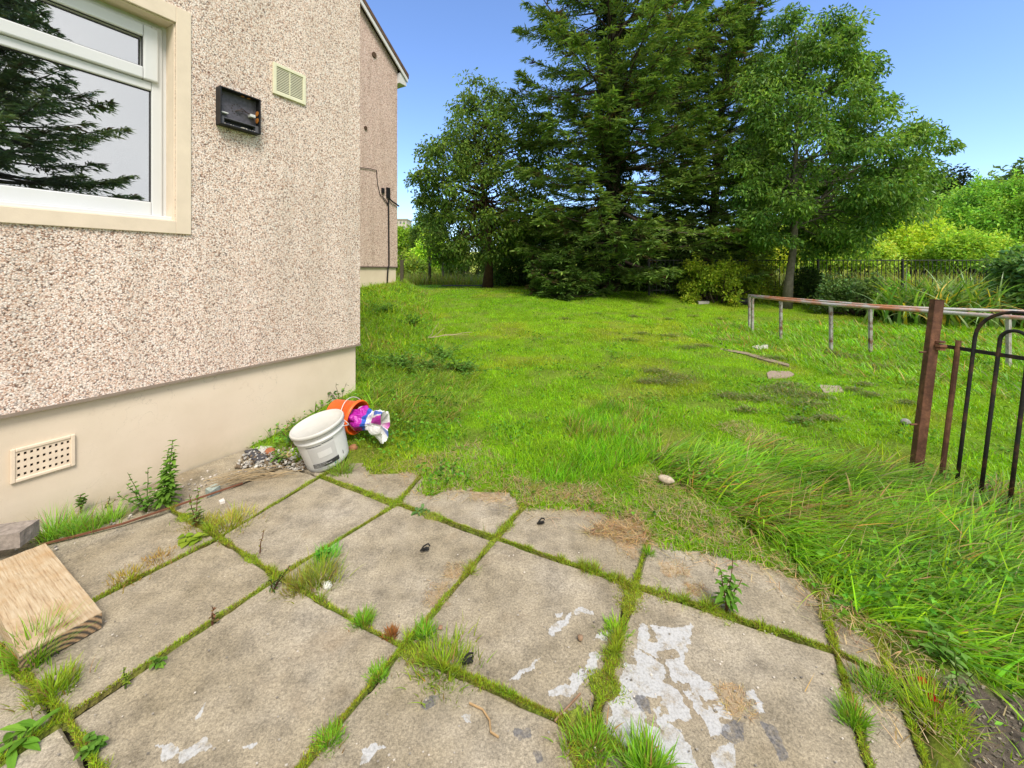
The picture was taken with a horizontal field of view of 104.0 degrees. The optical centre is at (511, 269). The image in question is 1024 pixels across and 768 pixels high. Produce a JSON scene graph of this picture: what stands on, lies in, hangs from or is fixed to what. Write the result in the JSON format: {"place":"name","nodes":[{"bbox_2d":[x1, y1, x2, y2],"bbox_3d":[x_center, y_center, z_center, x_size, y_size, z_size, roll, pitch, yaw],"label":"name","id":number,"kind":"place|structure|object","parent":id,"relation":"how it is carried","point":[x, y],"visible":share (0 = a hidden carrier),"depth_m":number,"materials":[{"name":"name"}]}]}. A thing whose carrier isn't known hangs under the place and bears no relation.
{"place":"outdoors","nodes":[
{"label":"outdoors","id":0,"kind":"place"},
{"bbox_2d":[0,448,922,767],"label":"pavement","id":1,"kind":"structure","parent":0,"point":[334,658],"depth_m":1.37,"materials":[{"name":"concrete"}]},
{"bbox_2d":[0,519,39,550],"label":"concrete block","id":2,"kind":"object","parent":1,"relation":"on","point":[13,535],"depth_m":1.79,"materials":[{"name":"concrete"}]},
{"bbox_2d":[0,706,62,767],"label":"weed","id":3,"kind":"object","parent":1,"relation":"on","point":[22,727],"visible":1,"depth_m":1.10,"materials":[{"name":"green plant"}]},
{"bbox_2d":[0,598,97,680],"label":"grass tuft","id":4,"kind":"object","parent":1,"relation":"on","point":[15,661],"visible":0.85,"depth_m":1.31,"materials":[{"name":"plant"}]},
{"bbox_2d":[0,543,101,671],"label":"wooden plank","id":5,"kind":"object","parent":1,"relation":"on","point":[32,580],"visible":0.95,"depth_m":1.48,"materials":[{"name":"brown wood"}]},
{"bbox_2d":[2,650,100,719],"bbox_3d":[-1.414,1.271,1.231,0.209,0.061,0.205,0,0,0],"label":"grass tuft","id":6,"kind":"object","parent":1,"relation":"on","point":[49,684],"visible":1,"depth_m":1.23,"materials":[{"name":"plant"}]},
{"bbox_2d":[15,501,93,545],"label":"grass tuft","id":7,"kind":"object","parent":1,"relation":"on","point":[42,536],"visible":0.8,"depth_m":1.94,"materials":[{"name":"plant"}]},
{"bbox_2d":[39,499,100,544],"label":"grass tuft","id":8,"kind":"object","parent":1,"relation":"on","point":[85,518],"visible":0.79,"depth_m":1.98,"materials":[{"name":"plant"}]},
{"bbox_2d":[74,493,88,514],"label":"weed","id":9,"kind":"object","parent":1,"relation":"on","point":[81,501],"visible":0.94,"depth_m":2.10,"materials":[{"name":"green plant"}]},
{"bbox_2d":[62,506,112,536],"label":"grass tuft","id":10,"kind":"object","parent":1,"relation":"on","point":[94,526],"visible":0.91,"depth_m":2.00,"materials":[{"name":"plant"}]},
{"bbox_2d":[73,731,108,760],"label":"weed","id":11,"kind":"object","parent":1,"relation":"on","point":[96,742],"visible":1,"depth_m":1.08,"materials":[{"name":"green plant"}]},
{"bbox_2d":[84,498,139,525],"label":"grass tuft","id":12,"kind":"object","parent":1,"relation":"on","point":[114,518],"visible":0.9,"depth_m":2.09,"materials":[{"name":"plant"}]},
{"bbox_2d":[121,667,132,688],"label":"weed","id":13,"kind":"object","parent":1,"relation":"on","point":[126,681],"visible":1,"depth_m":1.24,"materials":[{"name":"green plant"}]},
{"bbox_2d":[102,558,157,594],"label":"grass tuft","id":14,"kind":"object","parent":1,"relation":"on","point":[134,570],"visible":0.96,"depth_m":1.69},
{"bbox_2d":[117,467,154,512],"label":"weed","id":15,"kind":"object","parent":1,"relation":"on","point":[147,503],"visible":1,"depth_m":2.14,"materials":[{"name":"green plant"}]},
{"bbox_2d":[40,482,242,544],"bbox_3d":[-1.899,1.288,2.123,0.796,0.011,0.055,0,0,-43],"label":"stick","id":16,"kind":"object","parent":1,"relation":"on","point":[104,528],"visible":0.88,"depth_m":2.05,"materials":[{"name":"wood"}]},
{"bbox_2d":[149,656,167,669],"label":"weed","id":17,"kind":"object","parent":1,"relation":"on","point":[160,663],"visible":1,"depth_m":1.31,"materials":[{"name":"green plant"}]},
{"bbox_2d":[140,545,182,578],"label":"grass tuft","id":18,"kind":"object","parent":1,"relation":"on","point":[160,554],"visible":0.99,"depth_m":1.79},
{"bbox_2d":[150,439,182,509],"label":"tall weed","id":19,"kind":"object","parent":1,"relation":"on","point":[163,495],"visible":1,"depth_m":2.17,"materials":[{"name":"green plant"}]},
{"bbox_2d":[177,532,208,548],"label":"weed","id":20,"kind":"object","parent":1,"relation":"on","point":[188,539],"visible":0.99,"depth_m":1.90,"materials":[{"name":"green plant"}]},
{"bbox_2d":[186,486,205,526],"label":"weed","id":21,"kind":"object","parent":1,"relation":"on","point":[196,515],"visible":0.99,"depth_m":2.01,"materials":[{"name":"green plant"}]},
{"bbox_2d":[177,506,227,535],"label":"grass tuft","id":22,"kind":"object","parent":1,"relation":"on","point":[206,518],"visible":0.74,"depth_m":2.03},
{"bbox_2d":[205,484,219,497],"bbox_3d":[-1.755,1.303,2.350,0.075,0.042,0.062,0,0,29],"label":"stone","id":23,"kind":"object","parent":1,"relation":"on","point":[208,490],"visible":0.82,"depth_m":2.34,"materials":[{"name":"stone"}]},
{"bbox_2d":[194,500,269,544],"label":"grass tuft","id":24,"kind":"object","parent":1,"relation":"on","point":[237,518],"visible":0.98,"depth_m":2.04,"materials":[{"name":"plant"}]},
{"bbox_2d":[203,464,301,488],"bbox_3d":[-1.611,1.270,2.501,0.548,0.043,0.229,0,0,-15],"label":"straw bundle","id":25,"kind":"object","parent":1,"relation":"on","point":[257,473],"visible":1,"depth_m":2.46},
{"bbox_2d":[244,449,267,463],"bbox_3d":[-1.770,1.301,2.770,0.256,0.042,0.077,0,0,42],"label":"slate shard","id":26,"kind":"object","parent":1,"relation":"on","point":[258,458],"visible":0.65,"depth_m":2.75,"materials":[{"name":"stone"}]},
{"bbox_2d":[268,565,290,592],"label":"weed","id":27,"kind":"object","parent":1,"relation":"on","point":[274,584],"visible":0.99,"depth_m":1.61,"materials":[{"name":"green plant"}]},
{"bbox_2d":[266,561,326,602],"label":"grass tuft","id":28,"kind":"object","parent":1,"relation":"on","point":[290,579],"visible":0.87,"depth_m":1.63,"materials":[{"name":"plant"}]},
{"bbox_2d":[289,409,348,472],"bbox_3d":[-1.275,1.140,2.647,0.350,0.346,0.346,0,0,0],"label":"plastic tub","id":29,"kind":"object","parent":1,"relation":"on","point":[319,439],"visible":1,"depth_m":2.56,"materials":[{"name":"plastic"}]},
{"bbox_2d":[279,547,365,603],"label":"grass tuft","id":30,"kind":"object","parent":1,"relation":"on","point":[324,570],"visible":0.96,"depth_m":1.67,"materials":[{"name":"plant"}]},
{"bbox_2d":[308,712,349,757],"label":"grass tuft","id":31,"kind":"object","parent":1,"relation":"on","point":[336,735],"visible":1,"depth_m":1.10,"materials":[{"name":"plant"}]},
{"bbox_2d":[311,535,346,566],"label":"grass tuft","id":32,"kind":"object","parent":1,"relation":"on","point":[331,551],"visible":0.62,"depth_m":1.80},
{"bbox_2d":[321,454,358,477],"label":"grass tuft","id":33,"kind":"object","parent":1,"relation":"on","point":[344,468],"visible":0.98,"depth_m":2.56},
{"bbox_2d":[342,602,378,631],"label":"grass tuft","id":34,"kind":"object","parent":1,"relation":"on","point":[367,618],"visible":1,"depth_m":1.47,"materials":[{"name":"plant"}]},
{"bbox_2d":[361,655,393,699],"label":"grass tuft","id":35,"kind":"object","parent":1,"relation":"on","point":[374,671],"visible":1,"depth_m":1.28,"materials":[{"name":"plant"}]},
{"bbox_2d":[379,622,399,644],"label":"grass tuft","id":36,"kind":"object","parent":1,"relation":"on","point":[392,632],"visible":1,"depth_m":1.42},
{"bbox_2d":[408,611,443,643],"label":"grass tuft","id":37,"kind":"object","parent":1,"relation":"on","point":[426,624],"visible":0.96,"depth_m":1.43,"materials":[{"name":"plant"}]},
{"bbox_2d":[394,610,491,707],"bbox_3d":[-0.223,1.270,1.321,0.305,0.064,0.340,0,0,33],"label":"grass tuft","id":38,"kind":"object","parent":1,"relation":"on","point":[452,652],"visible":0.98,"depth_m":1.32,"materials":[{"name":"plant"}]},
{"bbox_2d":[0,446,932,767],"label":"joint grass","id":39,"kind":"structure","parent":1,"relation":"on","point":[612,652],"depth_m":1.38,"materials":[{"name":"plant"}]},
{"bbox_2d":[462,559,482,574],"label":"grass tuft","id":40,"kind":"object","parent":1,"relation":"on","point":[471,571],"visible":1,"depth_m":1.72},
{"bbox_2d":[469,702,498,737],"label":"straw stalk","id":41,"kind":"object","parent":1,"relation":"on","point":[486,715],"visible":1,"depth_m":1.16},
{"bbox_2d":[14,445,1023,767],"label":"gravel","id":42,"kind":"structure","parent":1,"relation":"on","point":[302,467],"depth_m":1.36,"materials":[{"name":"gravel"}]},
{"bbox_2d":[540,702,625,767],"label":"grass tuft","id":43,"kind":"object","parent":1,"relation":"on","point":[582,734],"visible":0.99,"depth_m":1.10,"materials":[{"name":"plant"}]},
{"bbox_2d":[592,609,635,646],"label":"grass tuft","id":44,"kind":"object","parent":1,"relation":"on","point":[610,625],"visible":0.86,"depth_m":1.44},
{"bbox_2d":[605,713,693,767],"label":"grass tuft","id":45,"kind":"object","parent":1,"relation":"on","point":[646,747],"visible":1,"depth_m":1.05,"materials":[{"name":"plant"}]},
{"bbox_2d":[711,558,749,613],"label":"weed","id":46,"kind":"object","parent":1,"relation":"on","point":[730,598],"visible":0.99,"depth_m":1.51,"materials":[{"name":"green plant"}]},
{"bbox_2d":[826,687,881,744],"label":"grass tuft","id":47,"kind":"object","parent":1,"relation":"on","point":[851,722],"visible":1,"depth_m":1.15,"materials":[{"name":"plant"}]},
{"bbox_2d":[841,651,917,721],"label":"grass tuft","id":48,"kind":"object","parent":1,"relation":"on","point":[868,681],"visible":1,"depth_m":1.24,"materials":[{"name":"plant"}]},
{"bbox_2d":[0,252,1023,767],"bbox_3d":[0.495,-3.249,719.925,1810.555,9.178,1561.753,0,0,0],"label":"ground","id":49,"kind":"structure","parent":0,"point":[934,740],"depth_m":3.69,"materials":[{"name":"plant"}]},
{"bbox_2d":[0,0,360,525],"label":"roughcast house","id":50,"kind":"structure","parent":49,"relation":"on","point":[179,265],"depth_m":2.47,"materials":[{"name":"pebbledash roughcast"},{"name":"paint"},{"name":"plaster"}]},
{"bbox_2d":[0,0,190,234],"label":"window","id":51,"kind":"structure","parent":50,"relation":"in","point":[95,114],"depth_m":2.25,"materials":[{"name":"white plastic"}]},
{"bbox_2d":[216,85,260,135],"bbox_3d":[-1.895,-1.094,2.778,0.061,0.252,0.261,0,0,29],"label":"meter box","id":52,"kind":"object","parent":50,"relation":"attached to","point":[238,111],"visible":1,"depth_m":2.78,"materials":[{"name":"black plastic"}]},
{"bbox_2d":[327,397,368,434],"bbox_3d":[-1.251,1.095,3.017,0.250,0.267,0.269,0,0,19],"label":"orange bucket","id":53,"kind":"object","parent":49,"relation":"on","point":[347,406],"visible":0.5,"depth_m":2.97,"materials":[{"name":"plastic"}]},
{"bbox_2d":[348,405,389,443],"bbox_3d":[-1.036,1.118,2.914,0.332,0.240,0.173,0,0,28],"label":"plastic bag","id":54,"kind":"object","parent":49,"relation":"on","point":[376,423],"visible":1,"depth_m":2.87,"materials":[{"name":"plastic"}]},
{"bbox_2d":[360,299,407,311],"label":"nettle","id":55,"kind":"object","parent":49,"relation":"on","point":[384,306],"visible":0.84,"depth_m":7.69,"materials":[{"name":"green plant"}]},
{"bbox_2d":[360,0,408,286],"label":"gable house","id":56,"kind":"structure","parent":49,"relation":"on","point":[384,75],"depth_m":11.33,"materials":[{"name":"pebbledash roughcast"},{"name":"paint"},{"name":"white upvc"}]},
{"bbox_2d":[355,341,427,368],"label":"nettle","id":57,"kind":"object","parent":49,"relation":"on","point":[402,363],"visible":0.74,"depth_m":4.53,"materials":[{"name":"green plant"}]},
{"bbox_2d":[397,222,422,259],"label":"bank bush","id":58,"kind":"object","parent":49,"relation":"on","point":[401,231],"visible":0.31,"depth_m":35.04,"materials":[{"name":"green plant"}]},
{"bbox_2d":[376,311,447,324],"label":"nettle","id":59,"kind":"object","parent":49,"relation":"on","point":[414,320],"visible":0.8,"depth_m":7.24,"materials":[{"name":"green plant"}]},
{"bbox_2d":[396,247,440,277],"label":"bank bush","id":60,"kind":"object","parent":49,"relation":"on","point":[414,265],"visible":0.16,"depth_m":23.33,"materials":[{"name":"green plant"}]},
{"bbox_2d":[385,347,452,371],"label":"nettle","id":61,"kind":"object","parent":49,"relation":"on","point":[421,359],"visible":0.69,"depth_m":4.72,"materials":[{"name":"green plant"}]},
{"bbox_2d":[401,207,451,250],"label":"bank bush","id":62,"kind":"object","parent":49,"relation":"on","point":[415,229],"visible":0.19,"depth_m":32.23,"materials":[{"name":"green plant"}]},
{"bbox_2d":[402,226,465,273],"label":"bank bush","id":63,"kind":"object","parent":49,"relation":"on","point":[418,253],"visible":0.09,"depth_m":27.32,"materials":[{"name":"green plant"}]},
{"bbox_2d":[406,339,472,357],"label":"nettle","id":64,"kind":"object","parent":49,"relation":"on","point":[440,351],"visible":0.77,"depth_m":5.59,"materials":[{"name":"green plant"}]},
{"bbox_2d":[432,353,501,374],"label":"nettle","id":65,"kind":"object","parent":49,"relation":"on","point":[462,367],"visible":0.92,"depth_m":4.90,"materials":[{"name":"green plant"}]},
{"bbox_2d":[440,230,496,278],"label":"shrub","id":66,"kind":"object","parent":49,"relation":"on","point":[452,271],"visible":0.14,"depth_m":22.53,"materials":[{"name":"green plant"}]},
{"bbox_2d":[403,67,561,287],"bbox_3d":[-1.232,-3.726,16.899,7.291,9.159,5.361,0,0,0],"label":"birch tree","id":67,"kind":"object","parent":49,"relation":"on","point":[487,218],"visible":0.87,"depth_m":16.05,"materials":[{"name":"green plant"}]},
{"bbox_2d":[482,233,538,286],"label":"shrub","id":68,"kind":"object","parent":49,"relation":"on","point":[509,276],"visible":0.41,"depth_m":17.96,"materials":[{"name":"green plant"}]},
{"bbox_2d":[522,204,598,286],"bbox_3d":[2.247,-1.067,17.178,3.810,4.300,3.148,0,0,0],"label":"shrub","id":69,"kind":"object","parent":49,"relation":"on","point":[539,245],"visible":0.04,"depth_m":16.92,"materials":[{"name":"green plant"}]},
{"bbox_2d":[522,244,615,301],"bbox_3d":[1.808,0.256,12.561,3.011,2.109,2.650,0,0,0],"label":"young conifer","id":70,"kind":"object","parent":49,"relation":"on","point":[542,282],"visible":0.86,"depth_m":12.28,"materials":[{"name":"green plant"}]},
{"bbox_2d":[575,229,644,289],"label":"shrub","id":71,"kind":"object","parent":49,"relation":"on","point":[585,263],"visible":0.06,"depth_m":15.20,"materials":[{"name":"green plant"}]},
{"bbox_2d":[496,0,781,295],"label":"spruce tree","id":72,"kind":"object","parent":49,"relation":"on","point":[621,92],"visible":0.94,"depth_m":12.67,"materials":[{"name":"green plant"}]},
{"bbox_2d":[622,225,691,292],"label":"shrub","id":73,"kind":"object","parent":49,"relation":"on","point":[643,262],"visible":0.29,"depth_m":14.12,"materials":[{"name":"green plant"}]},
{"bbox_2d":[658,475,674,483],"bbox_3d":[0.927,1.261,2.401,0.095,0.040,0.053,0,0,38],"label":"stone","id":74,"kind":"object","parent":49,"relation":"on","point":[665,479],"visible":1,"depth_m":2.39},
{"bbox_2d":[359,419,1017,767],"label":"dry thatch","id":75,"kind":"object","parent":49,"relation":"on","point":[623,527],"visible":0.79,"depth_m":1.94,"materials":[{"name":"brown plant"}]},
{"bbox_2d":[630,0,805,275],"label":"cypress tree","id":76,"kind":"object","parent":49,"relation":"on","point":[741,44],"visible":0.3,"depth_m":14.75,"materials":[{"name":"green plant"}]},
{"bbox_2d":[677,250,772,306],"bbox_3d":[6.311,0.294,11.997,2.920,1.710,2.050,0,0,0],"label":"fence bush","id":77,"kind":"object","parent":49,"relation":"on","point":[704,274],"visible":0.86,"depth_m":11.65,"materials":[{"name":"green plant"}]},
{"bbox_2d":[720,348,788,366],"bbox_3d":[3.537,1.282,5.842,0.224,0.042,1.195,0,0,-18],"label":"path edging","id":78,"kind":"object","parent":49,"relation":"on","point":[765,359],"visible":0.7,"depth_m":5.69,"materials":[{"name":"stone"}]},
{"bbox_2d":[731,253,783,302],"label":"fence bush","id":79,"kind":"object","parent":49,"relation":"on","point":[756,267],"visible":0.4,"depth_m":12.19,"materials":[{"name":"green plant"}]},
{"bbox_2d":[719,222,801,276],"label":"field bush","id":80,"kind":"object","parent":49,"relation":"on","point":[782,265],"visible":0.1,"depth_m":16.58,"materials":[{"name":"green plant"}]},
{"bbox_2d":[767,371,793,378],"bbox_3d":[3.231,1.289,4.840,0.541,0.040,0.240,0,0,-42],"label":"stepping stone","id":81,"kind":"object","parent":49,"relation":"on","point":[782,374],"visible":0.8,"depth_m":4.83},
{"bbox_2d":[782,257,829,304],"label":"fence bush","id":82,"kind":"object","parent":49,"relation":"on","point":[809,278],"visible":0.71,"depth_m":11.60,"materials":[{"name":"green plant"}]},
{"bbox_2d":[648,259,991,294],"bbox_3d":[11.458,0.277,13.020,14.096,1.237,0.071,0,0,0],"label":"iron fence","id":83,"kind":"object","parent":49,"relation":"on","point":[817,260],"visible":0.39,"depth_m":12.99,"materials":[{"name":"metal"}]},
{"bbox_2d":[651,423,1023,665],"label":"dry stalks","id":84,"kind":"object","parent":49,"relation":"on","point":[895,561],"visible":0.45,"depth_m":1.96,"materials":[{"name":"green plant"}]},
{"bbox_2d":[711,1,967,308],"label":"ash tree","id":85,"kind":"object","parent":49,"relation":"on","point":[904,184],"visible":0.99,"depth_m":10.24,"materials":[{"name":"green plant"}]},
{"bbox_2d":[806,270,902,315],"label":"fence bush","id":86,"kind":"object","parent":49,"relation":"on","point":[839,288],"visible":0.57,"depth_m":9.99,"materials":[{"name":"green plant"}]},
{"bbox_2d":[797,221,912,278],"bbox_3d":[14.986,-0.802,18.102,4.744,3.295,3.764,0,0,0],"label":"field bush","id":87,"kind":"object","parent":49,"relation":"on","point":[883,247],"visible":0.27,"depth_m":17.16,"materials":[{"name":"green plant"}]},
{"bbox_2d":[748,294,1023,366],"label":"handrail","id":88,"kind":"object","parent":49,"relation":"on","point":[1008,338],"visible":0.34,"depth_m":5.88,"materials":[{"name":"metal"}]},
{"bbox_2d":[750,295,1023,350],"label":"handrail","id":89,"kind":"object","parent":49,"relation":"on","point":[958,313],"visible":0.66,"depth_m":6.23,"materials":[{"name":"metal"}]},
{"bbox_2d":[872,271,926,317],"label":"fence bush","id":90,"kind":"object","parent":49,"relation":"on","point":[889,289],"visible":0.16,"depth_m":9.37,"materials":[{"name":"green plant"}]},
{"bbox_2d":[841,148,964,265],"bbox_3d":[29.384,-4.561,29.884,9.456,8.876,7.368,0,0,0],"label":"field bush","id":91,"kind":"object","parent":49,"relation":"on","point":[933,203],"visible":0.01,"depth_m":28.29,"materials":[{"name":"green plant"}]},
{"bbox_2d":[815,264,1023,329],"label":"strap leaf plant","id":92,"kind":"object","parent":49,"relation":"on","point":[958,297],"visible":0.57,"depth_m":8.69,"materials":[{"name":"plant"}]},
{"bbox_2d":[874,204,971,278],"bbox_3d":[19.042,-1.053,19.063,5.086,3.726,3.942,0,0,0],"label":"field bush","id":93,"kind":"object","parent":49,"relation":"on","point":[919,237],"visible":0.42,"depth_m":18.11,"materials":[{"name":"green plant"}]},
{"bbox_2d":[909,299,946,475],"bbox_3d":[2.585,0.769,2.501,0.193,1.168,0.094,0,0,16],"label":"gate post","id":94,"kind":"object","parent":49,"relation":"on","point":[932,346],"visible":0.82,"depth_m":2.48,"materials":[{"name":"brown paint"}]},
{"bbox_2d":[938,311,1023,511],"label":"iron gate","id":95,"kind":"structure","parent":94,"relation":"attached to","point":[973,350],"depth_m":2.29,"materials":[{"name":"metal"}]},
{"bbox_2d":[867,651,1012,758],"bbox_3d":[1.249,1.260,1.182,0.283,0.085,0.295,0,0,-23],"label":"grass tuft","id":96,"kind":"object","parent":49,"relation":"on","point":[914,694],"visible":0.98,"depth_m":1.17,"materials":[{"name":"plant"}]},
{"bbox_2d":[918,616,973,670],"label":"weed","id":97,"kind":"object","parent":49,"relation":"on","point":[944,653],"visible":0.92,"depth_m":1.31,"materials":[{"name":"green plant"}]},
{"bbox_2d":[926,163,979,208],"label":"pine tree","id":98,"kind":"object","parent":49,"relation":"on","point":[961,178],"visible":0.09,"depth_m":58.36,"materials":[{"name":"green plant"}]},
{"bbox_2d":[944,650,980,707],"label":"weed","id":99,"kind":"object","parent":49,"relation":"on","point":[963,686],"visible":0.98,"depth_m":1.20,"materials":[{"name":"green plant"}]},
{"bbox_2d":[912,168,1023,244],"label":"field bush","id":100,"kind":"object","parent":49,"relation":"on","point":[978,192],"visible":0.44,"depth_m":23.10,"materials":[{"name":"green plant"}]},
{"bbox_2d":[912,214,1023,280],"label":"field bush","id":101,"kind":"object","parent":49,"relation":"on","point":[967,244],"visible":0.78,"depth_m":16.15,"materials":[{"name":"green plant"}]},
{"bbox_2d":[971,244,1023,323],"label":"dense shrub","id":102,"kind":"object","parent":49,"relation":"on","point":[1010,264],"visible":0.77,"depth_m":8.72,"materials":[{"name":"green plant"}]},
{"bbox_2d":[973,171,1023,245],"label":"field bush","id":103,"kind":"object","parent":49,"relation":"on","point":[1013,206],"visible":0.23,"depth_m":22.41,"materials":[{"name":"green plant"}]},
{"bbox_2d":[985,157,1023,184],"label":"distant wood","id":104,"kind":"object","parent":49,"relation":"on","point":[1006,176],"visible":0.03,"depth_m":62.34,"materials":[{"name":"green plant"}]},
{"bbox_2d":[266,276,1023,720],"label":"long grass","id":105,"kind":"structure","parent":0,"point":[810,530],"depth_m":2.23,"materials":[{"name":"plant"}]},
{"bbox_2d":[396,268,989,292],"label":"meadow grass","id":106,"kind":"structure","parent":0,"point":[419,279],"depth_m":19.53,"materials":[{"name":"plant"}]},
{"bbox_2d":[366,0,1023,251],"label":"sky","id":107,"kind":"structure","parent":0,"point":[960,61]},
{"bbox_2d":[559,312,916,425],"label":"grass clippings","id":108,"kind":"object","parent":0,"point":[781,390],"depth_m":4.12,"materials":[{"name":"plant"}]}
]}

